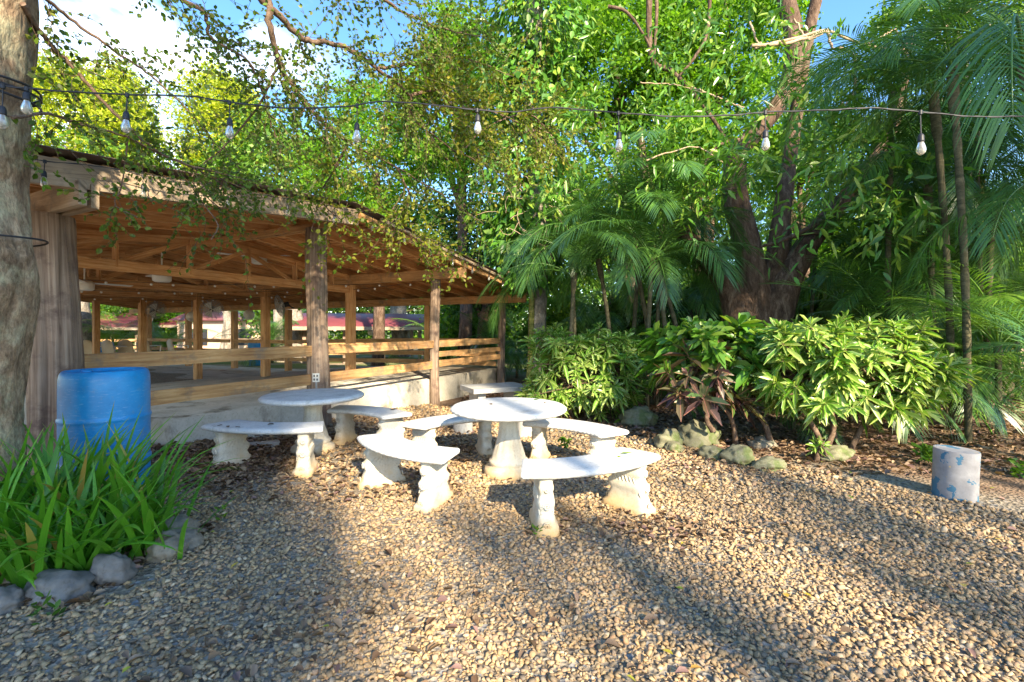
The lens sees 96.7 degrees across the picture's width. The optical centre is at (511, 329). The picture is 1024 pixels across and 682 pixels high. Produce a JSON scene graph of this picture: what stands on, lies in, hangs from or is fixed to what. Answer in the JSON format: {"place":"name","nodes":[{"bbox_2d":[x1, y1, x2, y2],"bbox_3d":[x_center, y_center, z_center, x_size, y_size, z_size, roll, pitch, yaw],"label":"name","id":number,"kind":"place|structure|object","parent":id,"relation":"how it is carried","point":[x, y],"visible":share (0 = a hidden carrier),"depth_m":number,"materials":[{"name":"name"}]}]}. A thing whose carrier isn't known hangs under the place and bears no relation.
{"place":"outdoors","nodes":[
{"label":"outdoors","id":0,"kind":"place"},
{"bbox_2d":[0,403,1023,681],"bbox_3d":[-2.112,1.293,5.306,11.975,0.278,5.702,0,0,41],"label":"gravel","id":1,"kind":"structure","parent":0,"point":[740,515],"depth_m":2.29,"materials":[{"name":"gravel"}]},
{"bbox_2d":[26,589,66,624],"bbox_3d":[-1.991,1.179,1.945,0.106,0.122,0.130,0,0,30],"label":"weed","id":2,"kind":"object","parent":1,"relation":"on","point":[50,604],"visible":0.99,"depth_m":1.95,"materials":[{"name":"green plant"}]},
{"bbox_2d":[356,432,459,512],"bbox_3d":[-0.860,1.131,3.640,1.111,0.435,0.442,0,0,41],"label":"concrete bench","id":3,"kind":"object","parent":1,"relation":"on","point":[385,454],"visible":0.98,"depth_m":3.50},
{"bbox_2d":[105,424,1003,681],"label":"fallen leaves","id":4,"kind":"object","parent":1,"relation":"on","point":[630,676],"visible":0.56,"depth_m":2.25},
{"bbox_2d":[521,447,660,537],"bbox_3d":[0.534,1.117,3.156,1.111,0.435,0.442,0,0,-23],"label":"concrete bench","id":5,"kind":"object","parent":1,"relation":"on","point":[629,489],"visible":1,"depth_m":3.10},
{"bbox_2d":[0,332,1023,681],"bbox_3d":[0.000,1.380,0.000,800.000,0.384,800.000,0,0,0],"label":"ground","id":6,"kind":"structure","parent":0,"point":[1006,486],"depth_m":2.34,"materials":[{"name":"gravel"}]},
{"bbox_2d":[0,584,26,615],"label":"rock","id":7,"kind":"object","parent":6,"relation":"on","point":[12,597],"visible":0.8,"depth_m":2.00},
{"bbox_2d":[23,569,96,607],"bbox_3d":[-2.118,1.203,2.130,0.356,0.164,0.213,0,0,13],"label":"rock","id":8,"kind":"object","parent":6,"relation":"on","point":[64,585],"visible":0.69,"depth_m":2.08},
{"bbox_2d":[0,420,144,572],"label":"strap leaved plant","id":9,"kind":"object","parent":6,"relation":"on","point":[4,505],"visible":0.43,"depth_m":2.38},
{"bbox_2d":[0,478,146,588],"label":"strap leaved plant","id":10,"kind":"object","parent":6,"relation":"on","point":[67,555],"visible":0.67,"depth_m":2.14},
{"bbox_2d":[0,417,163,539],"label":"strap leaved plant","id":11,"kind":"object","parent":6,"relation":"on","point":[46,457],"visible":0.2,"depth_m":2.64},
{"bbox_2d":[31,121,149,341],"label":"background tree","id":12,"kind":"object","parent":6,"relation":"on","point":[86,313],"visible":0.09,"depth_m":17.80,"materials":[{"name":"green plant"}]},
{"bbox_2d":[0,459,181,589],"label":"strap leaved plant","id":13,"kind":"object","parent":6,"relation":"on","point":[29,532],"visible":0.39,"depth_m":2.26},
{"bbox_2d":[31,48,169,167],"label":"tall tree","id":14,"kind":"object","parent":6,"relation":"on","point":[49,104],"visible":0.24,"depth_m":22.84,"materials":[{"name":"green plant"}]},
{"bbox_2d":[1,450,204,570],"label":"strap leaved plant","id":15,"kind":"object","parent":6,"relation":"on","point":[124,526],"visible":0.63,"depth_m":2.38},
{"bbox_2d":[55,367,151,493],"bbox_3d":[-3.050,0.810,3.420,0.539,1.020,0.539,0,0,0],"label":"plastic barrel","id":16,"kind":"object","parent":6,"relation":"on","point":[87,398],"visible":0.59,"depth_m":3.23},
{"bbox_2d":[89,552,138,585],"bbox_3d":[-1.969,1.198,2.246,0.194,0.201,0.170,0,0,16],"label":"rock","id":17,"kind":"object","parent":6,"relation":"on","point":[117,568],"visible":0.77,"depth_m":2.20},
{"bbox_2d":[0,404,232,536],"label":"strap leaved plant","id":18,"kind":"object","parent":6,"relation":"on","point":[101,469],"visible":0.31,"depth_m":2.73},
{"bbox_2d":[75,50,169,350],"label":"tall tree","id":19,"kind":"object","parent":6,"relation":"on","point":[110,73],"visible":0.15,"depth_m":25.76,"materials":[{"name":"green plant"}]},
{"bbox_2d":[82,311,162,351],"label":"areca palm","id":20,"kind":"object","parent":6,"relation":"on","point":[110,334],"visible":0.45,"depth_m":18.33,"materials":[{"name":"plant"}]},
{"bbox_2d":[91,312,157,351],"bbox_3d":[-22.149,0.235,25.000,4.050,2.373,4.074,0,0,-29],"label":"garden shelter","id":21,"kind":"object","parent":6,"relation":"on","point":[122,319],"visible":0.1,"depth_m":24.26,"materials":[{"name":"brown wood"}]},
{"bbox_2d":[1,416,248,545],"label":"strap leaved plant","id":22,"kind":"object","parent":6,"relation":"on","point":[153,501],"visible":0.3,"depth_m":2.83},
{"bbox_2d":[19,452,237,570],"bbox_3d":[-1.953,0.957,2.399,0.917,0.625,0.750,0,0,-40],"label":"strap leaved plant","id":23,"kind":"object","parent":6,"relation":"on","point":[148,524],"visible":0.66,"depth_m":2.41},
{"bbox_2d":[90,303,175,344],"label":"leafy tree","id":24,"kind":"object","parent":6,"relation":"on","point":[110,308],"visible":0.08,"depth_m":24.98,"materials":[{"name":"green plant"}]},
{"bbox_2d":[63,435,229,523],"bbox_3d":[-2.418,0.994,3.083,1.043,0.633,0.966,0,0,0],"label":"strap leaved plant","id":25,"kind":"object","parent":6,"relation":"on","point":[173,492],"visible":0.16,"depth_m":3.09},
{"bbox_2d":[110,314,218,350],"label":"areca palm","id":26,"kind":"object","parent":6,"relation":"on","point":[171,335],"visible":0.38,"depth_m":18.79,"materials":[{"name":"plant"}]},
{"bbox_2d":[143,528,188,562],"bbox_3d":[-1.898,1.206,2.501,0.201,0.181,0.191,0,0,-2],"label":"rock","id":27,"kind":"object","parent":6,"relation":"on","point":[157,553],"visible":0.65,"depth_m":2.44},
{"bbox_2d":[154,514,200,533],"bbox_3d":[-2.115,1.256,2.865,0.261,0.170,0.204,0,0,-11],"label":"rock","id":28,"kind":"object","parent":6,"relation":"on","point":[179,521],"visible":0.32,"depth_m":2.83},
{"bbox_2d":[178,529,203,550],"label":"rock","id":29,"kind":"object","parent":6,"relation":"on","point":[194,538],"visible":0.39,"depth_m":2.62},
{"bbox_2d":[169,311,259,348],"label":"house","id":30,"kind":"structure","parent":6,"relation":"on","point":[216,325],"depth_m":24.98,"materials":[{"name":"paint"}]},
{"bbox_2d":[159,51,280,348],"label":"tall tree","id":31,"kind":"object","parent":6,"relation":"on","point":[214,92],"visible":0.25,"depth_m":23.70,"materials":[{"name":"green plant"}]},
{"bbox_2d":[180,148,275,348],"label":"background tree","id":32,"kind":"object","parent":6,"relation":"on","point":[227,320],"visible":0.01,"depth_m":20.83,"materials":[{"name":"green plant"}]},
{"bbox_2d":[212,309,306,365],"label":"areca palm","id":33,"kind":"object","parent":6,"relation":"on","point":[275,335],"visible":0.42,"depth_m":18.61,"materials":[{"name":"plant"}]},
{"bbox_2d":[201,419,323,477],"bbox_3d":[-2.266,1.106,4.209,1.178,0.461,0.442,0,0,6],"label":"concrete bench","id":34,"kind":"object","parent":6,"relation":"on","point":[237,446],"visible":0.95,"depth_m":4.12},
{"bbox_2d":[24,144,527,475],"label":"pavilion","id":35,"kind":"structure","parent":6,"relation":"on","point":[66,255],"depth_m":6.76,"materials":[{"name":"orange wood"}]},
{"bbox_2d":[35,159,503,286],"bbox_3d":[-1.509,-1.210,6.870,0.056,0.664,9.000,0,0,26],"label":"eave string light","id":36,"kind":"object","parent":35,"relation":"hanging from","point":[44,174],"visible":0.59,"depth_m":3.79,"materials":[{"name":"black rubber"}]},
{"bbox_2d":[197,98,359,361],"bbox_3d":[-10.220,-4.164,19.947,6.565,11.776,4.958,0,0,0],"label":"leafy tree","id":37,"kind":"object","parent":6,"relation":"on","point":[277,317],"visible":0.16,"depth_m":19.06,"materials":[{"name":"green plant"}]},
{"bbox_2d":[229,128,358,362],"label":"background tree","id":38,"kind":"object","parent":6,"relation":"on","point":[297,316],"visible":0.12,"depth_m":17.82,"materials":[{"name":"green plant"}]},
{"bbox_2d":[0,0,604,490],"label":"foreground tree","id":39,"kind":"object","parent":6,"relation":"on","point":[20,44],"visible":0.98,"depth_m":3.79,"materials":[{"name":"green plant"}]},
{"bbox_2d":[0,83,1023,154],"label":"string light","id":40,"kind":"object","parent":39,"relation":"hanging from","point":[26,108],"visible":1,"depth_m":2.74,"materials":[{"name":"black rubber"}]},
{"bbox_2d":[258,388,363,454],"bbox_3d":[-2.130,1.021,4.880,1.045,0.661,1.045,0,0,21],"label":"concrete table","id":41,"kind":"object","parent":6,"relation":"on","point":[312,402],"visible":0.82,"depth_m":4.76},
{"bbox_2d":[292,313,423,363],"bbox_3d":[-6.792,0.326,21.000,5.650,2.177,5.050,0,0,-17],"label":"garden shelter","id":42,"kind":"object","parent":6,"relation":"on","point":[336,321],"visible":0.27,"depth_m":19.33,"materials":[{"name":"brown wood"}]},
{"bbox_2d":[286,66,447,365],"bbox_3d":[-4.753,-3.726,15.973,5.367,10.829,4.617,0,0,-42],"label":"leafy tree","id":43,"kind":"object","parent":6,"relation":"on","point":[378,317],"visible":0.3,"depth_m":15.31,"materials":[{"name":"green plant"}]},
{"bbox_2d":[327,405,411,445],"bbox_3d":[-1.618,1.116,5.125,1.111,0.435,0.442,0,0,27],"label":"concrete bench","id":44,"kind":"object","parent":6,"relation":"on","point":[389,419],"visible":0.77,"depth_m":5.09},
{"bbox_2d":[328,299,424,338],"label":"leafy tree","id":45,"kind":"object","parent":6,"relation":"on","point":[365,332],"visible":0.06,"depth_m":29.87,"materials":[{"name":"green plant"}]},
{"bbox_2d":[372,185,442,356],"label":"background tree","id":46,"kind":"object","parent":6,"relation":"on","point":[399,333],"visible":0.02,"depth_m":23.61,"materials":[{"name":"green plant"}]},
{"bbox_2d":[400,414,493,463],"bbox_3d":[-0.588,1.122,4.688,1.111,0.435,0.442,0,0,-34],"label":"concrete bench","id":47,"kind":"object","parent":6,"relation":"on","point":[424,429],"visible":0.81,"depth_m":4.55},
{"bbox_2d":[389,0,515,357],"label":"leafy tree","id":48,"kind":"object","parent":6,"relation":"on","point":[465,328],"visible":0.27,"depth_m":13.58,"materials":[{"name":"green plant"}]},
{"bbox_2d":[419,303,525,359],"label":"leafy tree","id":49,"kind":"object","parent":6,"relation":"on","point":[449,326],"visible":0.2,"depth_m":16.17,"materials":[{"name":"green plant"}]},
{"bbox_2d":[413,189,560,347],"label":"leafy tree","id":50,"kind":"object","parent":6,"relation":"on","point":[451,213],"visible":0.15,"depth_m":14.43,"materials":[{"name":"green plant"}]},
{"bbox_2d":[460,382,526,399],"bbox_3d":[-0.270,1.135,7.200,0.950,0.500,0.620,0,0,-26],"label":"bench","id":51,"kind":"object","parent":6,"relation":"on","point":[480,391],"visible":0.56,"depth_m":7.04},
{"bbox_2d":[443,303,558,377],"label":"areca palm","id":52,"kind":"object","parent":6,"relation":"on","point":[509,356],"visible":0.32,"depth_m":12.89,"materials":[{"name":"plant"}]},
{"bbox_2d":[450,397,566,480],"bbox_3d":[-0.030,1.012,4.100,1.045,0.661,1.045,0,0,-17],"label":"concrete table","id":53,"kind":"object","parent":6,"relation":"on","point":[508,414],"visible":0.92,"depth_m":3.97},
{"bbox_2d":[0,381,1023,681],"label":"leaf litter","id":54,"kind":"object","parent":6,"relation":"on","point":[196,447],"visible":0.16,"depth_m":4.06,"materials":[{"name":"plant"}]},
{"bbox_2d":[456,0,612,384],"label":"vine covered tree","id":55,"kind":"object","parent":6,"relation":"on","point":[532,15],"visible":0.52,"depth_m":9.60,"materials":[{"name":"green plant"}]},
{"bbox_2d":[506,267,602,381],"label":"understorey tree","id":56,"kind":"object","parent":6,"relation":"on","point":[553,314],"visible":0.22,"depth_m":12.70,"materials":[{"name":"green plant"}]},
{"bbox_2d":[91,146,1020,359],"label":"wood","id":57,"kind":"object","parent":6,"relation":"on","point":[332,333],"depth_m":40.80,"materials":[{"name":"green plant"}]},
{"bbox_2d":[473,190,657,393],"bbox_3d":[1.072,-0.648,9.087,3.705,4.544,3.366,0,0,0],"label":"areca palm","id":58,"kind":"object","parent":6,"relation":"on","point":[538,272],"visible":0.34,"depth_m":8.15,"materials":[{"name":"plant"}]},
{"bbox_2d":[522,418,628,476],"bbox_3d":[0.562,1.119,4.369,1.111,0.435,0.442,0,0,37],"label":"concrete bench","id":59,"kind":"object","parent":6,"relation":"on","point":[602,437],"visible":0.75,"depth_m":4.30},
{"bbox_2d":[477,185,688,339],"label":"areca palm","id":60,"kind":"object","parent":6,"relation":"on","point":[574,277],"visible":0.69,"depth_m":7.84,"materials":[{"name":"plant"}]},
{"bbox_2d":[514,321,661,422],"bbox_3d":[1.102,0.669,6.690,2.175,1.597,1.709,0,0,0],"label":"croton shrub","id":61,"kind":"object","parent":6,"relation":"on","point":[573,363],"visible":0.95,"depth_m":6.33,"materials":[{"name":"plant"}]},
{"bbox_2d":[546,242,650,370],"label":"areca palm","id":62,"kind":"object","parent":6,"relation":"on","point":[593,311],"visible":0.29,"depth_m":10.33,"materials":[{"name":"plant"}]},
{"bbox_2d":[502,150,739,395],"bbox_3d":[1.701,-0.870,8.344,4.376,4.948,3.431,0,0,-36],"label":"areca palm","id":63,"kind":"object","parent":6,"relation":"on","point":[631,245],"visible":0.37,"depth_m":8.09,"materials":[{"name":"plant"}]},
{"bbox_2d":[515,0,741,302],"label":"canopy tree","id":64,"kind":"object","parent":6,"relation":"on","point":[614,21],"visible":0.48,"depth_m":13.45,"materials":[{"name":"green plant"}]},
{"bbox_2d":[567,286,693,384],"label":"understorey tree","id":65,"kind":"object","parent":6,"relation":"on","point":[614,308],"visible":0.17,"depth_m":10.94,"materials":[{"name":"green plant"}]},
{"bbox_2d":[548,118,724,295],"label":"leafy tree","id":66,"kind":"object","parent":6,"relation":"on","point":[603,175],"visible":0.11,"depth_m":14.00,"materials":[{"name":"green plant"}]},
{"bbox_2d":[618,406,658,426],"bbox_3d":[1.722,1.217,6.206,0.535,0.358,0.432,0,0,14],"label":"rock","id":67,"kind":"object","parent":6,"relation":"on","point":[643,416],"visible":0.72,"depth_m":6.08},
{"bbox_2d":[594,325,704,418],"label":"areca palm","id":68,"kind":"object","parent":6,"relation":"on","point":[664,393],"visible":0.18,"depth_m":6.84,"materials":[{"name":"plant"}]},
{"bbox_2d":[522,166,791,407],"bbox_3d":[2.361,-0.823,8.064,3.428,4.740,4.374,0,0,-44],"label":"areca palm","id":69,"kind":"object","parent":6,"relation":"on","point":[660,282],"visible":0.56,"depth_m":7.32,"materials":[{"name":"plant"}]},
{"bbox_2d":[544,128,793,406],"bbox_3d":[2.370,-0.813,7.907,3.814,4.745,3.645,0,0,0],"label":"areca palm","id":70,"kind":"object","parent":6,"relation":"on","point":[641,179],"visible":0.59,"depth_m":7.50,"materials":[{"name":"plant"}]},
{"bbox_2d":[653,428,684,449],"bbox_3d":[1.736,1.222,5.011,0.376,0.278,0.292,0,0,-7],"label":"rock","id":71,"kind":"object","parent":6,"relation":"on","point":[663,438],"visible":0.66,"depth_m":4.92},
{"bbox_2d":[612,240,731,386],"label":"areca palm","id":72,"kind":"object","parent":6,"relation":"on","point":[690,313],"visible":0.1,"depth_m":10.15,"materials":[{"name":"plant"}]},
{"bbox_2d":[677,419,721,447],"bbox_3d":[2.098,1.212,5.154,0.497,0.384,0.419,0,0,-38],"label":"rock","id":73,"kind":"object","parent":6,"relation":"on","point":[697,433],"visible":0.65,"depth_m":5.02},
{"bbox_2d":[609,173,794,386],"bbox_3d":[4.375,-0.966,10.728,4.864,5.162,4.238,0,0,0],"label":"areca palm","id":74,"kind":"object","parent":6,"relation":"on","point":[697,301],"visible":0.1,"depth_m":9.99,"materials":[{"name":"plant"}]},
{"bbox_2d":[648,338,768,444],"bbox_3d":[2.136,0.729,4.930,1.254,1.262,1.018,0,0,0],"label":"croton shrub","id":75,"kind":"object","parent":6,"relation":"on","point":[723,396],"visible":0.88,"depth_m":4.79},
{"bbox_2d":[645,84,781,290],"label":"understorey tree","id":76,"kind":"object","parent":6,"relation":"on","point":[701,131],"visible":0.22,"depth_m":12.89,"materials":[{"name":"green plant"}]},
{"bbox_2d":[635,312,806,440],"bbox_3d":[2.462,0.593,5.287,1.978,1.582,1.570,0,0,0],"label":"croton shrub","id":77,"kind":"object","parent":6,"relation":"on","point":[705,335],"visible":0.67,"depth_m":4.97,"materials":[{"name":"green plant"}]},
{"bbox_2d":[620,0,823,246],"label":"canopy tree","id":78,"kind":"object","parent":6,"relation":"on","point":[755,87],"visible":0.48,"depth_m":13.07,"materials":[{"name":"green plant"}]},
{"bbox_2d":[719,444,754,465],"bbox_3d":[2.201,1.251,4.461,0.363,0.250,0.283,0,0,-16],"label":"rock","id":79,"kind":"object","parent":6,"relation":"on","point":[740,454],"visible":0.74,"depth_m":4.38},
{"bbox_2d":[537,0,990,331],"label":"forked tree","id":80,"kind":"object","parent":6,"relation":"on","point":[759,301],"visible":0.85,"depth_m":7.26,"materials":[{"name":"green plant"}]},
{"bbox_2d":[750,456,786,471],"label":"rock","id":81,"kind":"object","parent":6,"relation":"on","point":[770,462],"visible":0.74,"depth_m":4.20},
{"bbox_2d":[688,101,896,328],"bbox_3d":[6.267,-1.619,9.938,4.563,6.331,3.434,0,0,31],"label":"areca palm","id":82,"kind":"object","parent":6,"relation":"on","point":[764,230],"visible":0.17,"depth_m":10.12,"materials":[{"name":"plant"}]},
{"bbox_2d":[729,84,879,285],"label":"understorey tree","id":83,"kind":"object","parent":6,"relation":"on","point":[801,181],"visible":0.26,"depth_m":13.17,"materials":[{"name":"green plant"}]},
{"bbox_2d":[743,394,885,444],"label":"areca palm","id":84,"kind":"object","parent":6,"relation":"on","point":[793,423],"visible":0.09,"depth_m":5.29,"materials":[{"name":"plant"}]},
{"bbox_2d":[805,435,833,462],"bbox_3d":[3.010,1.196,4.444,0.239,0.309,0.223,0,0,-31],"label":"croton shrub","id":85,"kind":"object","parent":6,"relation":"on","point":[817,450],"visible":0.94,"depth_m":4.43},
{"bbox_2d":[820,445,855,461],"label":"rock","id":86,"kind":"object","parent":6,"relation":"on","point":[839,453],"visible":0.62,"depth_m":4.49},
{"bbox_2d":[794,270,883,326],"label":"understorey tree","id":87,"kind":"object","parent":6,"relation":"on","point":[806,311],"visible":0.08,"depth_m":10.95,"materials":[{"name":"green plant"}]},
{"bbox_2d":[724,309,990,449],"bbox_3d":[3.535,0.604,4.929,2.490,1.633,1.912,0,0,0],"label":"croton shrub","id":88,"kind":"object","parent":6,"relation":"on","point":[844,366],"visible":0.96,"depth_m":4.37,"materials":[{"name":"plant"}]},
{"bbox_2d":[751,0,1011,320],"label":"areca palm","id":89,"kind":"object","parent":6,"relation":"on","point":[887,241],"visible":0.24,"depth_m":6.96,"materials":[{"name":"plant"}]},
{"bbox_2d":[757,0,1023,428],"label":"areca palm","id":90,"kind":"object","parent":6,"relation":"on","point":[935,125],"visible":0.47,"depth_m":5.88,"materials":[{"name":"plant"}]},
{"bbox_2d":[758,203,1023,436],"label":"areca palm","id":91,"kind":"object","parent":6,"relation":"on","point":[881,286],"visible":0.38,"depth_m":6.78,"materials":[{"name":"plant"}]},
{"bbox_2d":[778,374,1007,446],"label":"areca palm","id":92,"kind":"object","parent":6,"relation":"on","point":[991,415],"visible":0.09,"depth_m":5.14,"materials":[{"name":"plant"}]},
{"bbox_2d":[793,176,998,318],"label":"areca palm","id":93,"kind":"object","parent":6,"relation":"on","point":[820,277],"visible":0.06,"depth_m":8.35,"materials":[{"name":"plant"}]},
{"bbox_2d":[781,0,1023,441],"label":"areca palm","id":94,"kind":"object","parent":6,"relation":"on","point":[965,286],"visible":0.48,"depth_m":5.18,"materials":[{"name":"plant"}]},
{"bbox_2d":[789,67,1023,407],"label":"areca palm","id":95,"kind":"object","parent":6,"relation":"on","point":[973,149],"visible":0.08,"depth_m":6.79,"materials":[{"name":"plant"}]},
{"bbox_2d":[792,201,1023,349],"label":"areca palm","id":96,"kind":"object","parent":6,"relation":"on","point":[825,300],"visible":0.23,"depth_m":7.52,"materials":[{"name":"plant"}]},
{"bbox_2d":[794,90,1023,410],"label":"areca palm","id":97,"kind":"object","parent":6,"relation":"on","point":[927,187],"visible":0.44,"depth_m":6.49,"materials":[{"name":"plant"}]},
{"bbox_2d":[795,88,1023,386],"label":"areca palm","id":98,"kind":"object","parent":6,"relation":"on","point":[806,296],"visible":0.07,"depth_m":8.57,"materials":[{"name":"plant"}]},
{"bbox_2d":[807,3,1023,175],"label":"areca palm","id":99,"kind":"object","parent":6,"relation":"on","point":[995,90],"visible":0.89,"depth_m":4.42,"materials":[{"name":"plant"}]},
{"bbox_2d":[831,76,1023,410],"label":"areca palm","id":100,"kind":"object","parent":6,"relation":"on","point":[978,334],"visible":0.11,"depth_m":6.66,"materials":[{"name":"plant"}]},
{"bbox_2d":[840,306,1023,425],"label":"areca palm","id":101,"kind":"object","parent":6,"relation":"on","point":[978,382],"visible":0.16,"depth_m":5.63,"materials":[{"name":"plant"}]},
{"bbox_2d":[843,146,1023,419],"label":"areca palm","id":102,"kind":"object","parent":6,"relation":"on","point":[989,185],"visible":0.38,"depth_m":6.19,"materials":[{"name":"plant"}]},
{"bbox_2d":[851,6,1023,163],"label":"areca palm","id":103,"kind":"object","parent":6,"relation":"on","point":[990,108],"visible":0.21,"depth_m":6.10,"materials":[{"name":"plant"}]},
{"bbox_2d":[853,257,1023,434],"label":"areca palm","id":104,"kind":"object","parent":6,"relation":"on","point":[983,322],"visible":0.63,"depth_m":5.57,"materials":[{"name":"plant"}]},
{"bbox_2d":[858,0,1023,100],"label":"canopy tree","id":105,"kind":"object","parent":6,"relation":"on","point":[884,16],"visible":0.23,"depth_m":15.12,"materials":[{"name":"green plant"}]},
{"bbox_2d":[875,106,1023,399],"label":"areca palm","id":106,"kind":"object","parent":6,"relation":"on","point":[1022,284],"visible":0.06,"depth_m":8.16,"materials":[{"name":"plant"}]},
{"bbox_2d":[931,445,980,502],"bbox_3d":[3.425,1.156,3.518,0.268,0.467,0.268,2,1,0],"label":"concrete stump","id":107,"kind":"object","parent":6,"relation":"on","point":[955,472],"visible":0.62,"depth_m":3.43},
{"bbox_2d":[894,22,1023,287],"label":"areca palm","id":108,"kind":"object","parent":6,"relation":"on","point":[999,240],"visible":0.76,"depth_m":5.05,"materials":[{"name":"plant"}]},
{"bbox_2d":[897,293,1023,385],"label":"areca palm","id":109,"kind":"object","parent":6,"relation":"on","point":[993,344],"visible":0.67,"depth_m":4.72,"materials":[{"name":"plant"}]},
{"bbox_2d":[914,342,1023,425],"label":"areca palm","id":110,"kind":"object","parent":6,"relation":"on","point":[973,358],"visible":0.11,"depth_m":5.25,"materials":[{"name":"plant"}]},
{"bbox_2d":[32,0,1023,330],"label":"sky","id":111,"kind":"structure","parent":0,"point":[134,33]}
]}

